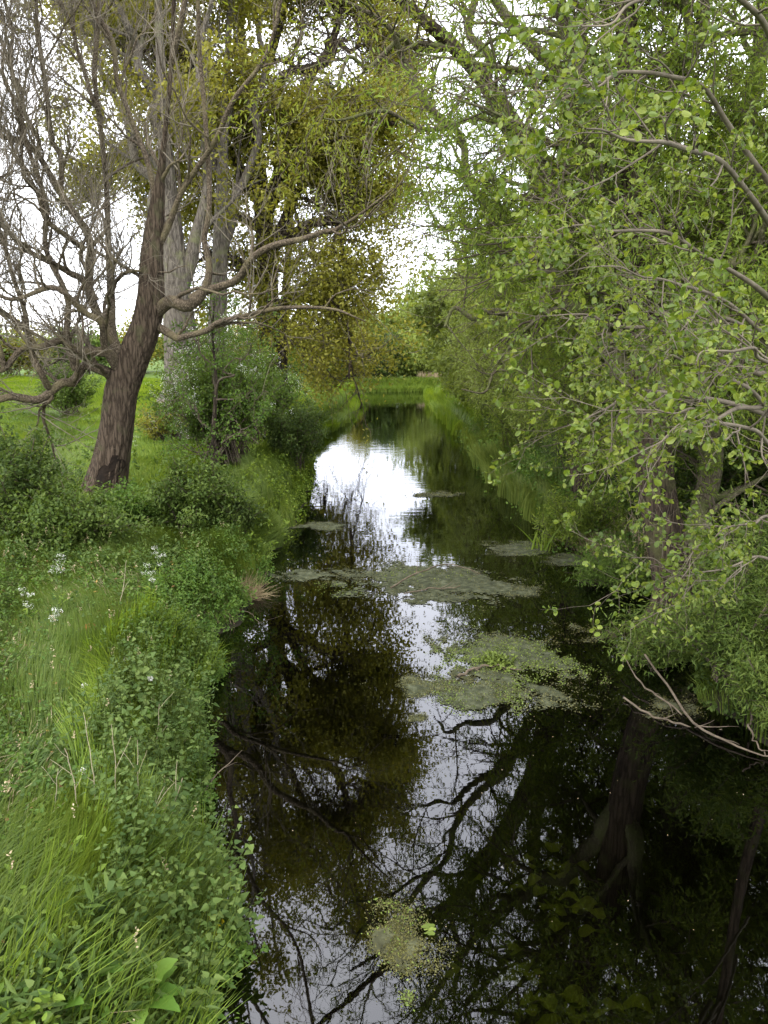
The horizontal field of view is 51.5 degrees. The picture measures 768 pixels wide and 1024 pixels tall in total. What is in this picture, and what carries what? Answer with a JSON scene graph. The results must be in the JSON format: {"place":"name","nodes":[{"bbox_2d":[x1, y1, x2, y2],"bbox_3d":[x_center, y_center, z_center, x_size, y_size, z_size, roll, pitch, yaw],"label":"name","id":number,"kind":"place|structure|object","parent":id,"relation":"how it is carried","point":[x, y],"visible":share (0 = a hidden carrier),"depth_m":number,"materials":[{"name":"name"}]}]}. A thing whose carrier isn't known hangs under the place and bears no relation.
{"place":"outdoors","nodes":[
{"label":"outdoors","id":0,"kind":"place"},
{"bbox_2d":[0,338,767,1017],"bbox_3d":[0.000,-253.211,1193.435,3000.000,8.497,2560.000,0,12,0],"label":"ground","id":1,"kind":"structure","parent":0,"point":[240,614],"depth_m":11.38,"materials":[{"name":"green plant"}]},
{"bbox_2d":[0,314,60,375],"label":"hedge bush","id":2,"kind":"object","parent":1,"relation":"on","point":[23,357],"visible":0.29,"depth_m":60.36,"materials":[{"name":"green plant"}]},
{"bbox_2d":[0,330,89,375],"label":"hedge bush","id":3,"kind":"object","parent":1,"relation":"on","point":[42,364],"visible":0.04,"depth_m":66.07,"materials":[{"name":"green plant"}]},
{"bbox_2d":[0,405,91,537],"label":"elder bush","id":4,"kind":"object","parent":1,"relation":"on","point":[19,473],"visible":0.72,"depth_m":12.49,"materials":[{"name":"green plant"}]},
{"bbox_2d":[47,555,69,610],"bbox_3d":[-3.704,0.850,9.072,0.255,0.808,0.278,0,12,0],"label":"cow parsley","id":5,"kind":"object","parent":1,"relation":"on","point":[61,597],"visible":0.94,"depth_m":9.07,"materials":[{"name":"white plant"}]},
{"bbox_2d":[0,835,123,1023],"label":"ground cover","id":6,"kind":"object","parent":1,"relation":"on","point":[45,998],"visible":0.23,"depth_m":3.85,"materials":[{"name":"green plant"}]},
{"bbox_2d":[50,743,80,806],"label":"withered weed","id":7,"kind":"object","parent":1,"relation":"on","point":[71,774],"visible":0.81,"depth_m":5.13,"materials":[{"name":"plant"}]},
{"bbox_2d":[30,359,102,416],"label":"shrub","id":8,"kind":"object","parent":1,"relation":"on","point":[70,398],"visible":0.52,"depth_m":30.47,"materials":[{"name":"green plant"}]},
{"bbox_2d":[0,465,158,551],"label":"elder bush","id":9,"kind":"object","parent":1,"relation":"on","point":[72,519],"visible":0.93,"depth_m":11.79,"materials":[{"name":"green plant"}]},
{"bbox_2d":[53,986,113,1016],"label":"dock plant","id":10,"kind":"object","parent":1,"relation":"on","point":[78,1000],"visible":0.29,"depth_m":3.84,"materials":[{"name":"green plant"}]},
{"bbox_2d":[45,319,128,374],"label":"hedge bush","id":11,"kind":"object","parent":1,"relation":"on","point":[96,342],"visible":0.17,"depth_m":62.07,"materials":[{"name":"green plant"}]},
{"bbox_2d":[82,948,123,978],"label":"dock plant","id":12,"kind":"object","parent":1,"relation":"on","point":[113,970],"visible":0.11,"depth_m":4.10,"materials":[{"name":"green plant"}]},
{"bbox_2d":[0,862,221,1023],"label":"ground cover","id":13,"kind":"object","parent":1,"relation":"on","point":[11,989],"visible":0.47,"depth_m":4.05,"materials":[{"name":"green plant"}]},
{"bbox_2d":[66,476,159,528],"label":"elder bush","id":14,"kind":"object","parent":1,"relation":"on","point":[132,504],"visible":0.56,"depth_m":13.26,"materials":[{"name":"green plant"}]},
{"bbox_2d":[0,515,225,1021],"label":"grass heads","id":15,"kind":"object","parent":1,"relation":"on","point":[9,781],"depth_m":7.12,"materials":[{"name":"plant"}]},
{"bbox_2d":[0,532,238,1023],"bbox_3d":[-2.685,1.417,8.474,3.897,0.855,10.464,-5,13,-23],"label":"ground cover","id":16,"kind":"object","parent":1,"relation":"on","point":[52,950],"visible":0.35,"depth_m":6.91,"materials":[{"name":"green plant"}]},
{"bbox_2d":[2,518,240,1009],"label":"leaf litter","id":17,"kind":"object","parent":1,"relation":"on","point":[64,670],"visible":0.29,"depth_m":8.33,"materials":[{"name":"plant"}]},
{"bbox_2d":[84,308,163,373],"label":"hedge bush","id":18,"kind":"object","parent":1,"relation":"on","point":[126,327],"visible":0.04,"depth_m":69.93,"materials":[{"name":"green plant"}]},
{"bbox_2d":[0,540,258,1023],"bbox_3d":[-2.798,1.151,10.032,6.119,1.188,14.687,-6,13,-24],"label":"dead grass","id":19,"kind":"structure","parent":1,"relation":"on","point":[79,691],"depth_m":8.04,"materials":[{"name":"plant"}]},
{"bbox_2d":[0,509,268,599],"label":"ground cover","id":20,"kind":"object","parent":1,"relation":"on","point":[65,552],"visible":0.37,"depth_m":11.49,"materials":[{"name":"green plant"}]},
{"bbox_2d":[0,492,279,1023],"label":"bank grass","id":21,"kind":"structure","parent":1,"relation":"on","point":[35,855],"depth_m":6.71,"materials":[{"name":"green plant"}]},
{"bbox_2d":[121,957,183,1023],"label":"dock plant","id":22,"kind":"object","parent":1,"relation":"on","point":[167,963],"visible":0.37,"depth_m":4.26,"materials":[{"name":"green plant"}]},
{"bbox_2d":[42,593,266,1023],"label":"nettle patch","id":23,"kind":"object","parent":1,"relation":"on","point":[119,875],"visible":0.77,"depth_m":5.32,"materials":[{"name":"green plant"}]},
{"bbox_2d":[6,0,305,439],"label":"grey trunk tree","id":24,"kind":"object","parent":1,"relation":"on","point":[176,235],"visible":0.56,"depth_m":23.07,"materials":[{"name":"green plant"}]},
{"bbox_2d":[134,388,186,441],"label":"shrub","id":25,"kind":"object","parent":1,"relation":"on","point":[155,433],"visible":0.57,"depth_m":23.74,"materials":[{"name":"green plant"}]},
{"bbox_2d":[0,373,358,552],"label":"meadow grass","id":26,"kind":"structure","parent":1,"relation":"on","point":[144,460],"depth_m":25.15,"materials":[{"name":"green plant"}]},
{"bbox_2d":[98,517,274,708],"bbox_3d":[-2.458,1.085,10.963,1.420,1.032,6.349,0,12,0],"label":"ground cover","id":27,"kind":"object","parent":1,"relation":"on","point":[232,605],"visible":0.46,"depth_m":10.78,"materials":[{"name":"green plant"}]},
{"bbox_2d":[150,309,238,366],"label":"hedge bush","id":28,"kind":"object","parent":1,"relation":"on","point":[161,359],"visible":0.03,"depth_m":72.69,"materials":[{"name":"green plant"}]},
{"bbox_2d":[134,447,254,536],"bbox_3d":[-3.149,-0.360,13.448,1.880,1.505,2.364,0,12,0],"label":"bramble bush","id":29,"kind":"object","parent":1,"relation":"on","point":[197,496],"visible":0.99,"depth_m":13.18,"materials":[{"name":"green plant"}]},
{"bbox_2d":[0,0,433,495],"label":"leaning tree","id":30,"kind":"object","parent":1,"relation":"on","point":[128,358],"visible":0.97,"depth_m":14.59,"materials":[{"name":"brown plant"}]},
{"bbox_2d":[167,644,269,1023],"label":"ground cover","id":31,"kind":"object","parent":1,"relation":"on","point":[242,944],"visible":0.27,"depth_m":5.10,"materials":[{"name":"green plant"}]},
{"bbox_2d":[137,278,303,472],"bbox_3d":[-3.446,-2.326,16.035,3.702,4.829,2.054,0,12,0],"label":"sapling","id":32,"kind":"object","parent":1,"relation":"on","point":[214,424],"visible":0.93,"depth_m":15.94,"materials":[{"name":"green plant"}]},
{"bbox_2d":[138,297,306,465],"bbox_3d":[-3.977,-3.321,20.443,3.962,4.280,3.454,0,12,0],"label":"hawthorn","id":33,"kind":"object","parent":1,"relation":"on","point":[201,385],"visible":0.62,"depth_m":19.89,"materials":[{"name":"green plant"}]},
{"bbox_2d":[104,0,346,380],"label":"grey trunk tree","id":34,"kind":"object","parent":1,"relation":"on","point":[220,248],"visible":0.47,"depth_m":24.96,"materials":[{"name":"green plant"}]},
{"bbox_2d":[208,474,274,532],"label":"bramble bush","id":35,"kind":"object","parent":1,"relation":"on","point":[242,511],"visible":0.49,"depth_m":13.75,"materials":[{"name":"green plant"}]},
{"bbox_2d":[25,0,469,444],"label":"oak tree","id":36,"kind":"object","parent":1,"relation":"on","point":[348,272],"visible":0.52,"depth_m":26.54,"materials":[{"name":"green plant"}]},
{"bbox_2d":[185,305,309,444],"bbox_3d":[-4.130,-4.044,23.832,3.848,4.227,2.802,0,12,0],"label":"shrub","id":37,"kind":"object","parent":1,"relation":"on","point":[257,364],"visible":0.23,"depth_m":23.62,"materials":[{"name":"green plant"}]},
{"bbox_2d":[182,435,318,567],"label":"bank grass","id":38,"kind":"structure","parent":1,"relation":"on","point":[265,491],"depth_m":16.96,"materials":[{"name":"green plant"}]},
{"bbox_2d":[202,434,319,568],"bbox_3d":[-2.663,-0.806,19.270,2.051,1.252,12.341,0,12,0],"label":"ground cover","id":39,"kind":"object","parent":1,"relation":"on","point":[282,491],"visible":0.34,"depth_m":17.79,"materials":[{"name":"green plant"}]},
{"bbox_2d":[240,572,282,600],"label":"tussock","id":40,"kind":"object","parent":1,"relation":"on","point":[258,593],"visible":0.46,"depth_m":12.12,"materials":[{"name":"plant"}]},
{"bbox_2d":[199,175,387,414],"bbox_3d":[-4.025,-9.478,34.538,8.884,11.738,5.289,0,12,0],"label":"oak tree","id":41,"kind":"object","parent":1,"relation":"on","point":[285,359],"visible":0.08,"depth_m":34.51,"materials":[{"name":"green plant"}]},
{"bbox_2d":[259,388,332,469],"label":"shrub","id":42,"kind":"object","parent":1,"relation":"on","point":[292,434],"visible":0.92,"depth_m":21.13,"materials":[{"name":"green plant"}]},
{"bbox_2d":[288,331,356,380],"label":"bush","id":43,"kind":"object","parent":1,"relation":"on","point":[311,366],"visible":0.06,"depth_m":64.11,"materials":[{"name":"green plant"}]},
{"bbox_2d":[289,380,366,434],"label":"bank grass","id":44,"kind":"structure","parent":1,"relation":"on","point":[337,421],"depth_m":38.65,"materials":[{"name":"green plant"}]},
{"bbox_2d":[328,326,373,377],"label":"bush","id":45,"kind":"object","parent":1,"relation":"on","point":[360,354],"visible":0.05,"depth_m":64.84,"materials":[{"name":"green plant"}]},
{"bbox_2d":[304,376,440,391],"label":"bank grass","id":46,"kind":"structure","parent":1,"relation":"on","point":[411,384],"depth_m":63.72,"materials":[{"name":"green plant"}]},
{"bbox_2d":[351,318,414,378],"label":"bush","id":47,"kind":"object","parent":1,"relation":"on","point":[383,372],"visible":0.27,"depth_m":64.19,"materials":[{"name":"green plant"}]},
{"bbox_2d":[355,295,414,339],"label":"bush","id":48,"kind":"object","parent":1,"relation":"on","point":[391,322],"visible":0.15,"depth_m":80.99,"materials":[{"name":"green plant"}]},
{"bbox_2d":[371,270,439,327],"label":"bush","id":49,"kind":"object","parent":1,"relation":"on","point":[413,288],"visible":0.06,"depth_m":84.56,"materials":[{"name":"green plant"}]},
{"bbox_2d":[388,324,442,377],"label":"bush","id":50,"kind":"object","parent":1,"relation":"on","point":[417,366],"visible":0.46,"depth_m":65.06,"materials":[{"name":"green plant"}]},
{"bbox_2d":[425,368,448,392],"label":"shrub","id":51,"kind":"object","parent":1,"relation":"on","point":[440,375],"visible":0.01,"depth_m":49.35,"materials":[{"name":"green plant"}]},
{"bbox_2d":[407,232,481,377],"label":"willow tree","id":52,"kind":"object","parent":1,"relation":"on","point":[425,353],"visible":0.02,"depth_m":48.77,"materials":[{"name":"green plant"}]},
{"bbox_2d":[183,0,710,501],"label":"willow tree","id":53,"kind":"object","parent":1,"relation":"on","point":[421,42],"visible":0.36,"depth_m":13.87,"materials":[{"name":"green plant"}]},
{"bbox_2d":[437,373,472,407],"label":"shrub","id":54,"kind":"object","parent":1,"relation":"on","point":[454,393],"visible":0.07,"depth_m":38.97,"materials":[{"name":"green plant"}]},
{"bbox_2d":[386,176,531,392],"bbox_3d":[4.768,-9.904,36.865,8.763,10.754,10.348,-2,12,-11],"label":"willow tree","id":55,"kind":"object","parent":1,"relation":"on","point":[427,314],"visible":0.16,"depth_m":36.88,"materials":[{"name":"green plant"}]},
{"bbox_2d":[448,368,523,429],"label":"shrub","id":56,"kind":"object","parent":1,"relation":"on","point":[474,413],"visible":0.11,"depth_m":30.61,"materials":[{"name":"green plant"}]},
{"bbox_2d":[432,130,562,434],"bbox_3d":[6.428,-8.230,29.300,9.490,10.544,9.288,0,12,0],"label":"willow tree","id":57,"kind":"object","parent":1,"relation":"on","point":[460,375],"visible":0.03,"depth_m":28.07,"materials":[{"name":"green plant"}]},
{"bbox_2d":[470,365,560,453],"bbox_3d":[4.521,-3.084,24.111,3.125,2.736,4.010,6,13,26],"label":"shrub","id":58,"kind":"object","parent":1,"relation":"on","point":[500,422],"visible":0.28,"depth_m":23.67,"materials":[{"name":"green plant"}]},
{"bbox_2d":[295,0,767,632],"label":"willow tree","id":59,"kind":"object","parent":1,"relation":"on","point":[673,58],"visible":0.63,"depth_m":9.39,"materials":[{"name":"green plant"}]},
{"bbox_2d":[455,410,646,561],"bbox_3d":[3.896,-1.637,23.716,2.642,1.825,21.407,0,12,0],"label":"ground cover","id":60,"kind":"object","parent":1,"relation":"on","point":[535,461],"visible":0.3,"depth_m":18.89,"materials":[{"name":"green plant"}]},
{"bbox_2d":[424,136,689,459],"bbox_3d":[5.694,-5.922,21.476,9.312,9.441,8.762,0,12,0],"label":"willow tree","id":61,"kind":"object","parent":1,"relation":"on","point":[481,346],"visible":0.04,"depth_m":21.82,"materials":[{"name":"green plant"}]},
{"bbox_2d":[523,406,633,478],"bbox_3d":[4.955,-1.931,18.577,3.551,2.547,3.687,0,12,0],"label":"shrub","id":62,"kind":"object","parent":1,"relation":"on","point":[564,450],"visible":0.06,"depth_m":18.25,"materials":[{"name":"green plant"}]},
{"bbox_2d":[526,482,635,550],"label":"shrub","id":63,"kind":"object","parent":1,"relation":"on","point":[583,514],"visible":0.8,"depth_m":14.77,"materials":[{"name":"green plant"}]},
{"bbox_2d":[561,534,651,593],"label":"shrub","id":64,"kind":"object","parent":1,"relation":"on","point":[591,576],"visible":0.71,"depth_m":12.53,"materials":[{"name":"green plant"}]},
{"bbox_2d":[447,0,767,722],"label":"alder tree","id":65,"kind":"object","parent":1,"relation":"on","point":[679,426],"visible":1,"depth_m":5.29,"materials":[{"name":"green plant"}]},
{"bbox_2d":[478,2,767,537],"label":"willow tree","id":66,"kind":"object","parent":1,"relation":"on","point":[561,359],"visible":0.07,"depth_m":12.97,"materials":[{"name":"green plant"}]},
{"bbox_2d":[491,0,767,483],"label":"willow tree","id":67,"kind":"object","parent":1,"relation":"on","point":[530,435],"depth_m":17.31,"materials":[{"name":"green plant"}]},
{"bbox_2d":[589,593,707,680],"bbox_3d":[3.376,1.633,9.718,1.545,1.349,1.587,0,12,0],"label":"osier bush","id":68,"kind":"object","parent":1,"relation":"on","point":[636,648],"visible":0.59,"depth_m":9.59,"materials":[{"name":"green plant"}]},
{"bbox_2d":[574,0,767,505],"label":"willow tree","id":69,"kind":"object","parent":1,"relation":"on","point":[746,222],"visible":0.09,"depth_m":9.15,"materials":[{"name":"green plant"}]},
{"bbox_2d":[619,398,767,544],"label":"shrub","id":70,"kind":"object","parent":1,"relation":"on","point":[730,472],"visible":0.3,"depth_m":12.26,"materials":[{"name":"plant"}]},
{"bbox_2d":[629,529,767,683],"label":"osier bush","id":71,"kind":"object","parent":1,"relation":"on","point":[722,625],"visible":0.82,"depth_m":8.33,"materials":[{"name":"green plant"}]},
{"bbox_2d":[637,525,767,744],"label":"bank grass","id":72,"kind":"structure","parent":1,"relation":"on","point":[704,692],"depth_m":8.57,"materials":[{"name":"green plant"}]},
{"bbox_2d":[683,482,767,613],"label":"osier bush","id":73,"kind":"object","parent":1,"relation":"on","point":[755,545],"visible":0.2,"depth_m":9.01,"materials":[{"name":"green plant"}]},
{"bbox_2d":[703,635,767,738],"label":"osier bush","id":74,"kind":"object","parent":1,"relation":"on","point":[752,685],"visible":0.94,"depth_m":7.75,"materials":[{"name":"green plant"}]},
{"bbox_2d":[0,0,767,337],"label":"sky","id":75,"kind":"structure","parent":0,"point":[130,291],"materials":[{"name":"white"}]},
{"bbox_2d":[191,391,767,1023],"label":"river","id":76,"kind":"structure","parent":0,"point":[585,863],"depth_m":6.83,"materials":[{"name":"liquid"}]},
{"bbox_2d":[288,521,346,531],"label":"weed mat","id":77,"kind":"object","parent":76,"relation":"on","point":[326,526],"visible":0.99,"depth_m":16.81,"materials":[{"name":"plant"}]},
{"bbox_2d":[265,565,373,581],"bbox_3d":[-1.198,1.023,13.414,2.113,0.045,1.206,0,12,0],"label":"weed mat","id":78,"kind":"object","parent":76,"relation":"on","point":[304,574],"visible":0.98,"depth_m":13.28,"materials":[{"name":"plant"}]},
{"bbox_2d":[396,987,417,1012],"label":"weed mat","id":79,"kind":"object","parent":76,"relation":"on","point":[405,996],"visible":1,"depth_m":4.71,"materials":[{"name":"plant"}]},
{"bbox_2d":[356,887,475,1002],"bbox_3d":[0.204,2.775,5.171,0.780,0.043,1.007,0,12,0],"label":"weed mat","id":80,"kind":"object","parent":76,"relation":"on","point":[387,943],"visible":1,"depth_m":5.13,"materials":[{"name":"plant"}]},
{"bbox_2d":[404,712,432,722],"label":"weed mat","id":81,"kind":"object","parent":76,"relation":"on","point":[417,717],"visible":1,"depth_m":8.23,"materials":[{"name":"plant"}]},
{"bbox_2d":[362,671,482,702],"bbox_3d":[0.444,1.966,8.974,1.430,0.044,0.859,0,12,0],"label":"weed mat","id":82,"kind":"object","parent":76,"relation":"on","point":[415,686],"visible":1,"depth_m":8.97,"materials":[{"name":"plant"}]},
{"bbox_2d":[303,559,550,616],"bbox_3d":[0.753,1.133,12.888,4.143,0.054,3.342,0,12,0],"label":"weed mat","id":83,"kind":"object","parent":76,"relation":"on","point":[469,581],"visible":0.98,"depth_m":12.81,"materials":[{"name":"plant"}]},
{"bbox_2d":[390,560,479,588],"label":"fallen branch","id":84,"kind":"object","parent":83,"relation":"on","point":[426,570],"visible":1,"depth_m":13.06,"materials":[{"name":"brown wood"}]},
{"bbox_2d":[421,923,435,934],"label":"lily leaves","id":85,"kind":"object","parent":76,"relation":"on","point":[430,928],"visible":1,"depth_m":5.24,"materials":[{"name":"green plant"}]},
{"bbox_2d":[405,490,462,497],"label":"weed mat","id":86,"kind":"object","parent":76,"relation":"on","point":[437,494],"visible":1,"depth_m":20.30,"materials":[{"name":"plant"}]},
{"bbox_2d":[423,384,482,435],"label":"reeds","id":87,"kind":"object","parent":76,"relation":"on","point":[449,412],"visible":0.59,"depth_m":40.53,"materials":[{"name":"green plant"}]},
{"bbox_2d":[407,618,614,728],"bbox_3d":[1.455,1.836,9.588,2.362,0.060,3.272,0,12,0],"label":"weed mat","id":88,"kind":"object","parent":76,"relation":"on","point":[526,653],"visible":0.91,"depth_m":9.69,"materials":[{"name":"plant"}]},
{"bbox_2d":[456,664,521,677],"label":"fallen branch","id":89,"kind":"object","parent":88,"relation":"on","point":[469,670],"visible":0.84,"depth_m":9.37,"materials":[{"name":"brown wood"}]},
{"bbox_2d":[472,650,516,671],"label":"leafy tuft","id":90,"kind":"object","parent":88,"relation":"on","point":[495,657],"visible":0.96,"depth_m":9.55,"materials":[{"name":"green plant"}]},
{"bbox_2d":[472,539,556,556],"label":"weed mat","id":91,"kind":"object","parent":76,"relation":"on","point":[518,549],"visible":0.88,"depth_m":14.92,"materials":[{"name":"plant"}]},
{"bbox_2d":[424,669,609,717],"bbox_3d":[1.554,2.000,8.819,2.317,0.055,1.264,0,12,0],"label":"weed mat","id":92,"kind":"object","parent":76,"relation":"on","point":[463,699],"visible":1,"depth_m":8.74,"materials":[{"name":"plant"}]},
{"bbox_2d":[500,584,546,597],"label":"weed mat","id":93,"kind":"object","parent":76,"relation":"on","point":[521,591],"visible":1,"depth_m":12.38,"materials":[{"name":"plant"}]},
{"bbox_2d":[454,413,621,542],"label":"reeds","id":94,"kind":"object","parent":76,"relation":"on","point":[509,490],"visible":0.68,"depth_m":20.80,"materials":[{"name":"green plant"}]},
{"bbox_2d":[518,525,561,550],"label":"flag iris","id":95,"kind":"object","parent":76,"relation":"on","point":[545,542],"visible":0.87,"depth_m":14.86,"materials":[{"name":"green plant"}]},
{"bbox_2d":[509,552,590,569],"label":"weed mat","id":96,"kind":"object","parent":76,"relation":"on","point":[558,561],"visible":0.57,"depth_m":14.21,"materials":[{"name":"plant"}]},
{"bbox_2d":[525,619,637,645],"bbox_3d":[2.779,1.596,10.718,1.996,0.057,1.218,0,12,0],"label":"weed mat","id":97,"kind":"object","parent":76,"relation":"on","point":[576,626],"visible":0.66,"depth_m":10.64,"materials":[{"name":"plant"}]},
{"bbox_2d":[562,504,647,566],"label":"dead reeds","id":98,"kind":"object","parent":76,"relation":"on","point":[638,538],"visible":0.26,"depth_m":14.42,"materials":[{"name":"plant"}]},
{"bbox_2d":[516,456,767,735],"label":"ground cover","id":99,"kind":"object","parent":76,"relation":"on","point":[713,707],"visible":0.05,"depth_m":9.11,"materials":[{"name":"green plant"}]},
{"bbox_2d":[623,655,681,715],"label":"fallen branch","id":100,"kind":"object","parent":76,"relation":"on","point":[670,704],"visible":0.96,"depth_m":8.63,"materials":[{"name":"brown wood"}]},
{"bbox_2d":[605,686,710,727],"bbox_3d":[3.105,2.048,8.584,1.658,0.044,0.987,-3,12,-16],"label":"weed mat","id":101,"kind":"object","parent":76,"relation":"on","point":[659,703],"visible":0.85,"depth_m":8.47,"materials":[{"name":"plant"}]},
{"bbox_2d":[623,697,721,729],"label":"fallen branch","id":102,"kind":"object","parent":76,"relation":"on","point":[640,709],"visible":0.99,"depth_m":8.20,"materials":[{"name":"brown wood"}]},
{"bbox_2d":[644,654,767,756],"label":"fallen branch","id":103,"kind":"object","parent":76,"relation":"on","point":[687,715],"visible":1,"depth_m":7.94,"materials":[{"name":"brown wood"}]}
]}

